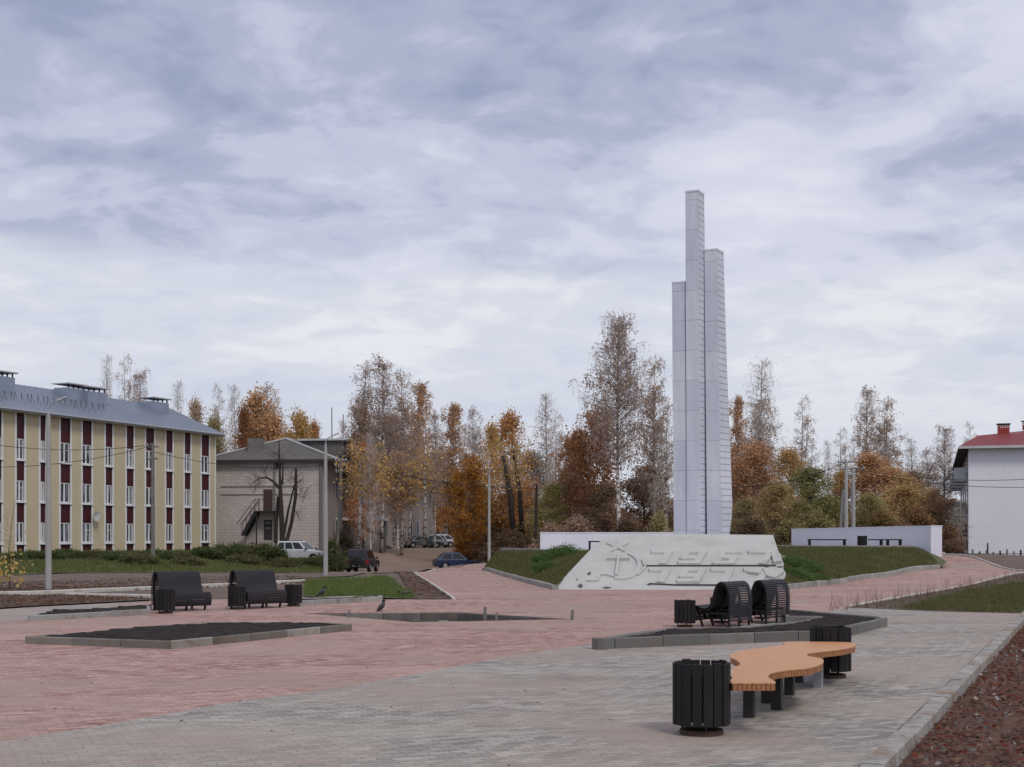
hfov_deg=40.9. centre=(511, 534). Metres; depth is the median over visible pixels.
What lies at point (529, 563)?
grass
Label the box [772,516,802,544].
bush
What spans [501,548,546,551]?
terrace edge
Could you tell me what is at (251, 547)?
shrub
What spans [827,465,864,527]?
broadleaf tree
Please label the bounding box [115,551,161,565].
shrub
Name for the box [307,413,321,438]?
broadleaf tree
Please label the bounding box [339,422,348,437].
birch tree
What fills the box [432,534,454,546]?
parked car
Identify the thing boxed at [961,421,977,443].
birch tree
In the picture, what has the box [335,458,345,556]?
utility pole
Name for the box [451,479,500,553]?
broadleaf tree
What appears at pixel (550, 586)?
kerb
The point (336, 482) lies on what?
window
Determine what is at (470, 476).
broadleaf tree
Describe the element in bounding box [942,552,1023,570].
kerb
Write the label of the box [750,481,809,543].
broadleaf tree
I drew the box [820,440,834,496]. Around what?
birch tree
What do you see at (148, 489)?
window
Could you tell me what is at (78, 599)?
leaf litter
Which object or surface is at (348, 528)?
window
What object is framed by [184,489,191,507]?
window
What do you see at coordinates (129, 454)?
window
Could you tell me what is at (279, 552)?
shrub
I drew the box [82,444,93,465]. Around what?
window
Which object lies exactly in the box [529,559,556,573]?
shrub
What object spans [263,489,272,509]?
upper door
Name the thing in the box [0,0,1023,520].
sky
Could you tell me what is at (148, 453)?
window
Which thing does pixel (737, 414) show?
birch tree
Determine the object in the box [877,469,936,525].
broadleaf tree
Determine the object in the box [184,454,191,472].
window
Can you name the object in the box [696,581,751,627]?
curved bench
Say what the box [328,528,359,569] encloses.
bush
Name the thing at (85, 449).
overhead wire
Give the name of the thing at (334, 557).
bush
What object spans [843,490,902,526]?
broadleaf tree
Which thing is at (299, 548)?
parked car
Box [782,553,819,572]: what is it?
shrub
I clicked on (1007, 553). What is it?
fence
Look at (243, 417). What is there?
broadleaf tree
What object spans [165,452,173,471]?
window
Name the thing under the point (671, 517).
broadleaf tree
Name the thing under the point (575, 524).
bush
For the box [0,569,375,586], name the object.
dirt road
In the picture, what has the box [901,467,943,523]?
broadleaf tree
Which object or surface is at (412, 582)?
leaf litter
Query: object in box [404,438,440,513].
birch tree
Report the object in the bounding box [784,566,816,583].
shrub
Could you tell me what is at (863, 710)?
grey paving
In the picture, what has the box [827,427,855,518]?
birch tree
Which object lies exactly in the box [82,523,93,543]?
window
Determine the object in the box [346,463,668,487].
overhead wire
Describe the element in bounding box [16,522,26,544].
window
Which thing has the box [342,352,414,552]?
birch tree
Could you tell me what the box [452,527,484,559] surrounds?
bush
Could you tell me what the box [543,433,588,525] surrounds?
conical tree
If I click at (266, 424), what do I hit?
broadleaf tree
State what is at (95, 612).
flower bed
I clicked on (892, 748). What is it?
kerb
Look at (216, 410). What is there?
birch tree
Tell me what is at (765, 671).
wavy bench
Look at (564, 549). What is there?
shrub
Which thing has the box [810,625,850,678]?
litter bin
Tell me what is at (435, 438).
birch tree
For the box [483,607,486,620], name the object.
stake
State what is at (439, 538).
parked car
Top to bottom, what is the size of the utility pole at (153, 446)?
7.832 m
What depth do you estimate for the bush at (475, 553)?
117.92 m
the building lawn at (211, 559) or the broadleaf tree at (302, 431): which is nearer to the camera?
the building lawn at (211, 559)
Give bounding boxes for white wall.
[540,532,673,548]
[791,525,942,556]
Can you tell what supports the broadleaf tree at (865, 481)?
on the ground at (1013, 561)
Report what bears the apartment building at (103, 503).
on the ground at (1013, 561)
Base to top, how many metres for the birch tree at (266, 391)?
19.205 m
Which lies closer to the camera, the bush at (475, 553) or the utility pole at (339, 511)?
the utility pole at (339, 511)
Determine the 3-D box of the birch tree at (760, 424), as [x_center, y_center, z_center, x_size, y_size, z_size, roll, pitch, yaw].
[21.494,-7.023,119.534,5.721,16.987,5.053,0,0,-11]
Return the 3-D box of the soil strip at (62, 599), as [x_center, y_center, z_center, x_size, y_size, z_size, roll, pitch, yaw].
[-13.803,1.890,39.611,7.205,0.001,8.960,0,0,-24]
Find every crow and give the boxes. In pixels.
[316,586,326,596]
[376,599,385,611]
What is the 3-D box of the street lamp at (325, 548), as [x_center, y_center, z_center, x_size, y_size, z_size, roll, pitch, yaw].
[-8.430,-1.264,64.000,0.734,6.987,0.230,0,0,0]
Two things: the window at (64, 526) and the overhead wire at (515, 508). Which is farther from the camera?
the overhead wire at (515, 508)
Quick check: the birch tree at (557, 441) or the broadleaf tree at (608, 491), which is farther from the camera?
the birch tree at (557, 441)
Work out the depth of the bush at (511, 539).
105.75 m
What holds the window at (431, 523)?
in the brick building at (245, 514)
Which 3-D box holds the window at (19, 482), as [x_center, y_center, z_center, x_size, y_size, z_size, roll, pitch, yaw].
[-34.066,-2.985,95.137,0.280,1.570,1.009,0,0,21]
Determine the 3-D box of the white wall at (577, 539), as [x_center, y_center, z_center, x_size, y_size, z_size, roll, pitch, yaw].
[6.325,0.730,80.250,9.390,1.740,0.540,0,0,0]
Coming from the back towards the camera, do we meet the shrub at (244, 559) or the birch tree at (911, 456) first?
the birch tree at (911, 456)
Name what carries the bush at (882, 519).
on the ground at (1013, 561)
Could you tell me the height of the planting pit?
0.342 m
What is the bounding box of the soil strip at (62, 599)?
[0,594,149,607]
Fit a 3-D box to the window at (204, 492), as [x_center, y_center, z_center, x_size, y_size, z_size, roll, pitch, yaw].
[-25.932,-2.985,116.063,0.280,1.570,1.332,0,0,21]
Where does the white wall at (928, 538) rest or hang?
on the ground at (1013, 561)
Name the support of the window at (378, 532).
in the brick building at (245, 514)
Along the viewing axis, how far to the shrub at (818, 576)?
51.75 m
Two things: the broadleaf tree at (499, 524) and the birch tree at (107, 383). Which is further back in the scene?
the birch tree at (107, 383)
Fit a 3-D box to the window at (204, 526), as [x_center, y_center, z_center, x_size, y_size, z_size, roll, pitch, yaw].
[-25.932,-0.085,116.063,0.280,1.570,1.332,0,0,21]
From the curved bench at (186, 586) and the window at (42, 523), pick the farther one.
the window at (42, 523)
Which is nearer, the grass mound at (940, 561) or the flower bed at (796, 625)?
the flower bed at (796, 625)
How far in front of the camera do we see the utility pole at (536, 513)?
107.90 m
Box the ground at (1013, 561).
[0,546,1023,618]
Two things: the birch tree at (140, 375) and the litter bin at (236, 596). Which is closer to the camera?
the litter bin at (236, 596)
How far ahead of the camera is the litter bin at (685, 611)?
28.12 m
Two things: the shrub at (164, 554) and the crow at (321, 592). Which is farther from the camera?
the shrub at (164, 554)
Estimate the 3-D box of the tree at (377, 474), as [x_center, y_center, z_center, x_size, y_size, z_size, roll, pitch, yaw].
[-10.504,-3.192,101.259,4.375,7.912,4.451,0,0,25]
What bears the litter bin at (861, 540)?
on the terrace paving
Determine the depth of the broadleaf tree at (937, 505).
111.17 m
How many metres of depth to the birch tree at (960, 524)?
98.85 m
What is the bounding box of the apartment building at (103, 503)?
[0,370,224,553]
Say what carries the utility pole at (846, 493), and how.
on the ground at (1013, 561)
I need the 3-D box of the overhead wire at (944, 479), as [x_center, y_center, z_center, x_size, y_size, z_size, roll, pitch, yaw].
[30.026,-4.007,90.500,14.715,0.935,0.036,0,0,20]
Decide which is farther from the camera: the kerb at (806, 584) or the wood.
the wood
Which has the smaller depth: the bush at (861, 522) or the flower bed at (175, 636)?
the flower bed at (175, 636)
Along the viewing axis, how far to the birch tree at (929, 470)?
125.91 m
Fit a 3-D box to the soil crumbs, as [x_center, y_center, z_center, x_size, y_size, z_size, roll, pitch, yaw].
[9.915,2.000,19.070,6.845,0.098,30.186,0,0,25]
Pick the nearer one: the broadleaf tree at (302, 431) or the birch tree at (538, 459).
the birch tree at (538, 459)
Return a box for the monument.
[558,189,785,589]
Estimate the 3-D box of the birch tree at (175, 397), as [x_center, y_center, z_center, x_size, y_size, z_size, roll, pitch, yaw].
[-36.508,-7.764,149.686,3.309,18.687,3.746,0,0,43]
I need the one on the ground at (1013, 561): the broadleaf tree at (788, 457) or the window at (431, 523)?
the broadleaf tree at (788, 457)
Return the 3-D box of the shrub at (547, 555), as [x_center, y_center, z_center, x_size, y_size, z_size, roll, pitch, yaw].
[1.576,0.916,58.027,1.635,0.771,1.481,0,0,41]
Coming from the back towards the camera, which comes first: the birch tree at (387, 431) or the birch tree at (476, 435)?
the birch tree at (387, 431)
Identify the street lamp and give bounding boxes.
[45,396,66,589]
[323,433,338,575]
[488,467,492,559]
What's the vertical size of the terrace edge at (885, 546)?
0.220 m
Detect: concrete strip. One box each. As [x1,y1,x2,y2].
[0,577,360,594]
[65,593,150,600]
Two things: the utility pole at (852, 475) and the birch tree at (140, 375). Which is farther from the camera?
the birch tree at (140, 375)
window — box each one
[16,438,26,460]
[16,480,26,502]
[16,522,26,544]
[39,440,45,462]
[39,481,45,503]
[39,522,44,544]
[60,442,71,464]
[60,482,71,503]
[60,523,71,543]
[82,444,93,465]
[82,484,93,504]
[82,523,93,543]
[105,447,113,467]
[105,485,113,505]
[105,523,113,543]
[126,448,135,468]
[126,486,135,505]
[126,523,135,543]
[145,450,155,470]
[145,487,155,506]
[145,524,155,543]
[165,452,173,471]
[165,488,173,507]
[165,524,173,542]
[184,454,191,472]
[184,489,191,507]
[184,524,191,542]
[201,456,210,474]
[201,490,210,508]
[201,524,210,542]
[335,480,338,496]
[346,521,350,534]
[376,521,379,534]
[386,521,388,534]
[416,521,419,534]
[430,522,432,534]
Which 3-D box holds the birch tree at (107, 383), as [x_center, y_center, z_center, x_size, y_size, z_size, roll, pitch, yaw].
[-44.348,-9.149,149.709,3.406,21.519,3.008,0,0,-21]
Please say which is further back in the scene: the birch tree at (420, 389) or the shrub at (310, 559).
the birch tree at (420, 389)
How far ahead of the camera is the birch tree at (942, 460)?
131.68 m
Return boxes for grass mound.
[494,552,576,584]
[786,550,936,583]
[927,552,945,566]
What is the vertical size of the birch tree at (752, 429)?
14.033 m
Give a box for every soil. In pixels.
[394,571,451,598]
[847,573,1023,612]
[898,627,1023,766]
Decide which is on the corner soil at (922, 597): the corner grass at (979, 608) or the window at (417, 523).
the corner grass at (979, 608)
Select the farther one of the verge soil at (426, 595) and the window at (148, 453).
the window at (148, 453)
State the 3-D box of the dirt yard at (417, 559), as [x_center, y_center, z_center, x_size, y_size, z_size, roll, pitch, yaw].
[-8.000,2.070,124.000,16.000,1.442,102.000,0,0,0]
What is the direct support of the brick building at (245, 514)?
on the ground at (1013, 561)
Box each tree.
[98,355,114,397]
[114,353,138,401]
[131,368,151,401]
[171,379,185,414]
[187,389,216,445]
[205,409,229,453]
[206,382,232,452]
[222,382,241,451]
[229,381,286,450]
[234,397,255,448]
[239,440,315,542]
[257,381,288,441]
[275,403,315,439]
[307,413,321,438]
[333,454,392,544]
[334,438,390,544]
[336,437,400,544]
[337,402,382,548]
[338,360,393,548]
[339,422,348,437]
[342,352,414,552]
[342,438,385,548]
[353,432,382,571]
[372,414,408,456]
[375,462,416,544]
[378,451,422,544]
[379,368,431,554]
[381,448,419,555]
[382,460,430,544]
[386,452,443,544]
[400,445,450,544]
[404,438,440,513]
[405,378,440,472]
[416,408,450,547]
[428,453,465,534]
[428,472,454,533]
[433,450,497,559]
[437,401,470,537]
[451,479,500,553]
[454,405,490,493]
[473,432,548,534]
[475,414,511,528]
[478,436,538,530]
[481,402,543,532]
[487,492,532,547]
[499,439,534,522]
[519,447,556,547]
[521,479,573,545]
[522,392,562,524]
[540,414,566,520]
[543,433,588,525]
[547,401,625,530]
[568,311,662,526]
[569,481,647,531]
[614,462,672,531]
[620,355,673,516]
[639,398,673,531]
[641,496,673,531]
[729,393,755,521]
[730,356,788,504]
[730,496,779,535]
[731,435,780,526]
[739,397,786,495]
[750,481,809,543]
[759,442,820,539]
[768,462,850,538]
[787,394,822,505]
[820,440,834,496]
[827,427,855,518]
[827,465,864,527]
[831,447,906,527]
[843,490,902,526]
[847,385,890,512]
[857,396,920,494]
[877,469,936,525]
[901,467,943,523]
[902,438,928,473]
[913,485,965,539]
[914,447,949,520]
[916,424,959,518]
[948,500,970,540]
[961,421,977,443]
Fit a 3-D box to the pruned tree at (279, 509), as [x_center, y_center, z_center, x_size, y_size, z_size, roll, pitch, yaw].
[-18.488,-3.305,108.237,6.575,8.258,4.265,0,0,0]
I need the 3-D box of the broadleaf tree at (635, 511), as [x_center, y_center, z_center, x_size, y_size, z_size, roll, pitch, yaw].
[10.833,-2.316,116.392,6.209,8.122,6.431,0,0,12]
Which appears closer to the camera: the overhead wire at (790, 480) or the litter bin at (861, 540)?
the litter bin at (861, 540)
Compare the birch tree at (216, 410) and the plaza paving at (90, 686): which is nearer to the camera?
the plaza paving at (90, 686)
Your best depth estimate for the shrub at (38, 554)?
87.36 m
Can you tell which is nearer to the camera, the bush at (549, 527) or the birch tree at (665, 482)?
the bush at (549, 527)
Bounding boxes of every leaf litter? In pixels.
[0,575,330,590]
[0,594,147,606]
[396,571,450,597]
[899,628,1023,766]
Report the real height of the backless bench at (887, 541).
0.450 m
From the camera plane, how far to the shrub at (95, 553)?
88.86 m
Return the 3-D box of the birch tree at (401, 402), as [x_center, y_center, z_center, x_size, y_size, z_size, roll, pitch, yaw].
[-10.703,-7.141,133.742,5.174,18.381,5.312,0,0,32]
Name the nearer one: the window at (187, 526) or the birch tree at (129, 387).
the window at (187, 526)
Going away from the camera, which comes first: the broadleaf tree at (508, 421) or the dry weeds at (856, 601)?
the dry weeds at (856, 601)
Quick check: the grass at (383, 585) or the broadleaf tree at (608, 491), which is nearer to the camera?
the grass at (383, 585)
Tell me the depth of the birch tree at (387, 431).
177.18 m
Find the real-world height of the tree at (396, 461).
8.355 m
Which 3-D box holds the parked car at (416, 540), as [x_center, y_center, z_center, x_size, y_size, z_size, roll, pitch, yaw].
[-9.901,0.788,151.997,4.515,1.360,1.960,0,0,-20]
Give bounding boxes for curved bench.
[151,571,211,610]
[228,569,286,608]
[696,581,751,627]
[731,579,789,623]
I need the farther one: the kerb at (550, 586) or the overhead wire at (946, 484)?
the overhead wire at (946, 484)
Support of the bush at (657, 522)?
on the ground at (1013, 561)
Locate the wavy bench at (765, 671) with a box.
[730,641,855,717]
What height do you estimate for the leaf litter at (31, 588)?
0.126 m
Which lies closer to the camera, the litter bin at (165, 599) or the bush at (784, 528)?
the litter bin at (165, 599)
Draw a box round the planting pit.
[307,613,557,621]
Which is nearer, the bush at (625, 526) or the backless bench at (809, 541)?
the backless bench at (809, 541)
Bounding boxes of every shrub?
[0,552,28,560]
[22,549,53,558]
[52,547,90,559]
[75,547,110,559]
[97,550,136,561]
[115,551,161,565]
[139,548,177,560]
[168,555,210,565]
[172,551,197,558]
[189,545,226,558]
[213,541,254,558]
[222,552,264,565]
[245,542,275,560]
[253,542,288,561]
[262,556,304,567]
[297,556,318,564]
[525,547,562,562]
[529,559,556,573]
[546,543,583,556]
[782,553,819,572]
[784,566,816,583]
[807,562,824,572]
[810,570,829,579]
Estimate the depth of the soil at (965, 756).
14.10 m
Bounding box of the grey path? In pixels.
[0,601,146,622]
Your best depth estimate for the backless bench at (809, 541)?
70.72 m
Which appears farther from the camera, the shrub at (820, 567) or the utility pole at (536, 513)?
the utility pole at (536, 513)
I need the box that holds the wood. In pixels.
[443,494,959,540]
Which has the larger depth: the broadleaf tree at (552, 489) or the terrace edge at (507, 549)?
the broadleaf tree at (552, 489)
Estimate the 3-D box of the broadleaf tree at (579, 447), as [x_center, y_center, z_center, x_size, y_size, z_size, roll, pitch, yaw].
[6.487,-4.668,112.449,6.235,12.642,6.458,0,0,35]
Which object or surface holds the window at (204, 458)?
in the apartment building at (103, 503)
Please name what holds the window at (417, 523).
in the brick building at (245, 514)
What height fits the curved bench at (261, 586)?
0.990 m
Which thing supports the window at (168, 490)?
in the apartment building at (103, 503)
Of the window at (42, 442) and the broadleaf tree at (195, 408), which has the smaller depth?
the window at (42, 442)
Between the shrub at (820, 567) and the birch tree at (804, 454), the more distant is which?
the birch tree at (804, 454)
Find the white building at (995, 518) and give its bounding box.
[942,421,1023,554]
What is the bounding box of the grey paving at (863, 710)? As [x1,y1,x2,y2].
[0,607,1020,766]
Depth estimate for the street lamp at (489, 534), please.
93.92 m
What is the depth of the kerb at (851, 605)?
44.18 m
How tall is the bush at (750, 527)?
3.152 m
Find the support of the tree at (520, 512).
on the ground at (1013, 561)
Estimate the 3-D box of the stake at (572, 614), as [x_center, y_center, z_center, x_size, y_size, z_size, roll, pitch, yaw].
[1.344,1.789,30.608,0.079,0.224,0.074,0,0,0]
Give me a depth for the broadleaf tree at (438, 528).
167.52 m
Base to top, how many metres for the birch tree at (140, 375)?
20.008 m
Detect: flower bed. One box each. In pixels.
[25,622,351,648]
[28,604,151,620]
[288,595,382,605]
[592,609,886,649]
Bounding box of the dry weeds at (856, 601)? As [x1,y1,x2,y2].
[829,567,1022,610]
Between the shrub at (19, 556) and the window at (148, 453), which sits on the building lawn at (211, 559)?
the shrub at (19, 556)
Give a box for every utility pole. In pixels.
[147,443,158,556]
[331,408,332,437]
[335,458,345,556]
[336,474,341,569]
[534,484,537,542]
[838,459,854,526]
[840,489,843,527]
[842,466,863,526]
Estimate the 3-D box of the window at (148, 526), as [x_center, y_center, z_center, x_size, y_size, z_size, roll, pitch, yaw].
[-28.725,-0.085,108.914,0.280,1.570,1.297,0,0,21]
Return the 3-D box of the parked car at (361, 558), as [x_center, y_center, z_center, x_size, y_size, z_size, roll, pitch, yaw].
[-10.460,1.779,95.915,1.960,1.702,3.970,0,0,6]
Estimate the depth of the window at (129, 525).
106.61 m
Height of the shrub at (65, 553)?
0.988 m
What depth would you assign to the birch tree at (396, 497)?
121.61 m
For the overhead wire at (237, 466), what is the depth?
92.66 m
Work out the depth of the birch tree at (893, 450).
127.79 m
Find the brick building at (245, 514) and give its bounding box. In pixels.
[216,437,455,552]
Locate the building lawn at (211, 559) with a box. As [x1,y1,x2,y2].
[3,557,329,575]
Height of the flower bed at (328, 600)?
0.238 m
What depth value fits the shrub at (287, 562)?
101.68 m
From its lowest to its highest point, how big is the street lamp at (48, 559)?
6.987 m
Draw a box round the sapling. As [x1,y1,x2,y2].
[0,503,32,589]
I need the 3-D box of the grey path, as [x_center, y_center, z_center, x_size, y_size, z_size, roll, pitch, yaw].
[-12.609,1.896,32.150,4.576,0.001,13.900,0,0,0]
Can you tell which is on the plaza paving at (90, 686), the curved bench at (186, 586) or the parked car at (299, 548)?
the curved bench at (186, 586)
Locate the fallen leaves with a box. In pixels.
[24,596,958,766]
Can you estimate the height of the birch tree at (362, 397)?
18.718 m
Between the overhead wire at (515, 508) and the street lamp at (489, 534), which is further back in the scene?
the overhead wire at (515, 508)
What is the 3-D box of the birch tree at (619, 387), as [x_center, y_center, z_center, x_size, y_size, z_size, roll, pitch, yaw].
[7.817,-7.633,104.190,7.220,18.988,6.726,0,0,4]
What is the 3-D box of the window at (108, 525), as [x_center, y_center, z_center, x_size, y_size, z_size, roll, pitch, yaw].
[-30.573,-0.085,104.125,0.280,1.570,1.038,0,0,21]
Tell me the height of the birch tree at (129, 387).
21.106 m
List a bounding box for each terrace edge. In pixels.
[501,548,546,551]
[777,545,913,547]
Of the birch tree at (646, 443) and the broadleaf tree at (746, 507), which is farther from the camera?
the birch tree at (646, 443)
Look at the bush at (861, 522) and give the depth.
98.71 m
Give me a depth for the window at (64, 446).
99.54 m
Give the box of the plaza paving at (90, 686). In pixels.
[0,553,1023,740]
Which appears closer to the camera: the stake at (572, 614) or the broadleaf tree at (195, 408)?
the stake at (572, 614)
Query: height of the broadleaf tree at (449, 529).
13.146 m
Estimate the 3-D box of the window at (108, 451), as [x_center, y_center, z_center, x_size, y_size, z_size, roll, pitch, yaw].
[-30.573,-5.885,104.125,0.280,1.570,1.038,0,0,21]
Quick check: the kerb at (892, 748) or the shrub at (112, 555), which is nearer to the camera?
the kerb at (892, 748)
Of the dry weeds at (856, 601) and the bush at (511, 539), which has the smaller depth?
the dry weeds at (856, 601)
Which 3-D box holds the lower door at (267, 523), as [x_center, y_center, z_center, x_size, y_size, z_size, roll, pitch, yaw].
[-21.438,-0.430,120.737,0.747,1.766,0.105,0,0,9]
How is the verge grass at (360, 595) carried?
on the ground at (1013, 561)
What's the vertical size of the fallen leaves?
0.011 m
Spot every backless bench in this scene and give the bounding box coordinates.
[807,539,846,544]
[868,539,901,544]
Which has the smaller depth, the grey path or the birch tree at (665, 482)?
the grey path
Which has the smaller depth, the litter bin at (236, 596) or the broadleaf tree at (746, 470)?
the litter bin at (236, 596)
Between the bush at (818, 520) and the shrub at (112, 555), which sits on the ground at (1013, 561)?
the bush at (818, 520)
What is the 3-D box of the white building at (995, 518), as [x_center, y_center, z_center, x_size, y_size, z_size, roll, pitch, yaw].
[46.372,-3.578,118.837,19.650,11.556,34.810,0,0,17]
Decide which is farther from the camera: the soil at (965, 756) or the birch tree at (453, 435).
the birch tree at (453, 435)
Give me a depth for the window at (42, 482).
97.42 m
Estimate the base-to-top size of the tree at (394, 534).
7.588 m
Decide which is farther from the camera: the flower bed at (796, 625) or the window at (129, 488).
the window at (129, 488)
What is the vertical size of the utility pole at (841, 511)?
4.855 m
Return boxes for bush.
[314,538,349,571]
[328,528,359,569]
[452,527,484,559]
[469,528,503,561]
[475,527,534,562]
[527,520,559,548]
[556,513,595,531]
[610,516,644,531]
[643,509,673,531]
[734,516,783,544]
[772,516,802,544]
[793,508,836,528]
[849,516,869,526]
[855,508,899,526]
[898,503,947,546]
[942,522,968,553]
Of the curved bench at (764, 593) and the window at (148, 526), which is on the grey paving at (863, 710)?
the curved bench at (764, 593)
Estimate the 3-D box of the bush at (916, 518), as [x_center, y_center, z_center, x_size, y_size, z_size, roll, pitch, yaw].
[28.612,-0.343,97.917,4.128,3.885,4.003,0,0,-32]
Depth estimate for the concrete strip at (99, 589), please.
46.09 m
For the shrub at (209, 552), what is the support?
on the building lawn at (211, 559)
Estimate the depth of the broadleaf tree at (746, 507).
99.57 m
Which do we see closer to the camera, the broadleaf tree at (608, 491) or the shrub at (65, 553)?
the shrub at (65, 553)
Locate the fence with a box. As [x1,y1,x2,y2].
[955,549,1023,554]
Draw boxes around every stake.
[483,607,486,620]
[571,610,573,619]
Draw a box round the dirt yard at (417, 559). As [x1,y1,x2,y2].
[330,546,494,573]
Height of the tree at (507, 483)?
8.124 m
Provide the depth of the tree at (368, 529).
100.81 m
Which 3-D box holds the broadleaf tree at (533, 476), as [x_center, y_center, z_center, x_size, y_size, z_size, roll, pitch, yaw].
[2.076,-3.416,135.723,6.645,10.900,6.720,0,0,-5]
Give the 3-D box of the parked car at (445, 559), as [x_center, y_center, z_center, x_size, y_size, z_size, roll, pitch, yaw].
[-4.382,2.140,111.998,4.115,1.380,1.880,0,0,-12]
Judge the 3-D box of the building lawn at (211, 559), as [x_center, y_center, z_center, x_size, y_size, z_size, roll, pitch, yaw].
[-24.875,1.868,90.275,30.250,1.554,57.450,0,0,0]
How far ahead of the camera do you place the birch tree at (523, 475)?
131.55 m
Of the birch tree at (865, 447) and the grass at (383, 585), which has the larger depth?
the birch tree at (865, 447)
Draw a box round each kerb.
[414,572,455,598]
[482,567,557,589]
[787,565,939,588]
[845,572,1023,606]
[860,611,1023,766]
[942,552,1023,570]
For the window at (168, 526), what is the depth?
111.34 m
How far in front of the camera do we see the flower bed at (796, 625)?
24.35 m
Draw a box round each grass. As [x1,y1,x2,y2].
[301,574,414,596]
[303,590,413,597]
[487,550,583,581]
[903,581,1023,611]
[904,587,1022,612]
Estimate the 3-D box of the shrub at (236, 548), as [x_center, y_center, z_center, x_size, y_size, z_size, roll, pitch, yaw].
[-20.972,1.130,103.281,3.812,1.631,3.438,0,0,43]
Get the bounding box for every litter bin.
[156,589,174,613]
[228,586,245,609]
[285,584,301,605]
[672,659,730,736]
[674,599,695,626]
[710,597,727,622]
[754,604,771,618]
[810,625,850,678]
[857,536,866,544]
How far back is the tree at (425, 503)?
121.91 m
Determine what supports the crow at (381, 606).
on the plaza paving at (90, 686)
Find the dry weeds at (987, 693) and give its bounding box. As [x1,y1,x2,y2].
[890,626,1023,766]
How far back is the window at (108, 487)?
104.29 m
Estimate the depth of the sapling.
47.01 m
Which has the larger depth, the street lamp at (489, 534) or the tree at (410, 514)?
the tree at (410, 514)
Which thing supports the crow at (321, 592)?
on the plaza paving at (90, 686)
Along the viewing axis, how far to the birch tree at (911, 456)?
128.04 m
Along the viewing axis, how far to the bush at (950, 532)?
95.66 m
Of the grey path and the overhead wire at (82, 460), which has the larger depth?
the overhead wire at (82, 460)
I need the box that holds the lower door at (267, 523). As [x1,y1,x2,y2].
[264,520,271,539]
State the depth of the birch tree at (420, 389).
171.79 m
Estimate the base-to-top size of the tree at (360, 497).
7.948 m
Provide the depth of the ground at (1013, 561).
51.01 m
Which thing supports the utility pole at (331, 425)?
on the ground at (1013, 561)
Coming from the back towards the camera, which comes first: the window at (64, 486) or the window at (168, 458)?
the window at (168, 458)
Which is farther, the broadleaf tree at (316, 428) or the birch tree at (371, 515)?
the broadleaf tree at (316, 428)
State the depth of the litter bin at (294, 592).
36.32 m
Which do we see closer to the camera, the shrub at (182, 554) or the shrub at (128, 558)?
the shrub at (128, 558)
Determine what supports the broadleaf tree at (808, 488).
on the ground at (1013, 561)
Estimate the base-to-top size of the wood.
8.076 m
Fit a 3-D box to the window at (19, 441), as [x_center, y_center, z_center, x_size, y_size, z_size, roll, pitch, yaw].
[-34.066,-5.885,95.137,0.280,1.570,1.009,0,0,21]
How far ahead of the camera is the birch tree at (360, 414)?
125.82 m
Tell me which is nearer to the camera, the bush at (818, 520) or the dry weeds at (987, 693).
the dry weeds at (987, 693)
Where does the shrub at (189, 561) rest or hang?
on the building lawn at (211, 559)
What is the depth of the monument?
53.72 m
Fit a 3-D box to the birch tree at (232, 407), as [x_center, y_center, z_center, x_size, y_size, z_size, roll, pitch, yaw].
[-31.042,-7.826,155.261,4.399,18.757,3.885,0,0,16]
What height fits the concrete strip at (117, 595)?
0.245 m
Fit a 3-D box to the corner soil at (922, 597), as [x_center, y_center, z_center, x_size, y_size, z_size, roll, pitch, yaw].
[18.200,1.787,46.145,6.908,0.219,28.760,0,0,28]
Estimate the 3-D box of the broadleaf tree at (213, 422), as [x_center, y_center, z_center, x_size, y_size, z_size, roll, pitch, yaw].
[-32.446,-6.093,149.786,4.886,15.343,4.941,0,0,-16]
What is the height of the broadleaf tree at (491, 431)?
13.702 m
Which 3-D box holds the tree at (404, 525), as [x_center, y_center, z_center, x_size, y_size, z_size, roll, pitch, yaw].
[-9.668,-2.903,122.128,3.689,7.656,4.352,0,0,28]
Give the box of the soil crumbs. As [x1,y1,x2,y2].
[908,646,1023,765]
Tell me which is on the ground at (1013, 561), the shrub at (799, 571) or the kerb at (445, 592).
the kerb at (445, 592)
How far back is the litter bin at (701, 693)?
12.87 m
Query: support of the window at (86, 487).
in the apartment building at (103, 503)
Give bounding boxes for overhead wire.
[0,444,150,449]
[13,446,149,466]
[155,452,338,467]
[345,466,650,518]
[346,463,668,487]
[732,463,843,487]
[856,469,1023,480]
[858,471,1023,487]
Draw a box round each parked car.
[277,540,322,557]
[345,548,379,571]
[404,536,443,547]
[420,535,456,547]
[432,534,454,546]
[432,552,481,567]

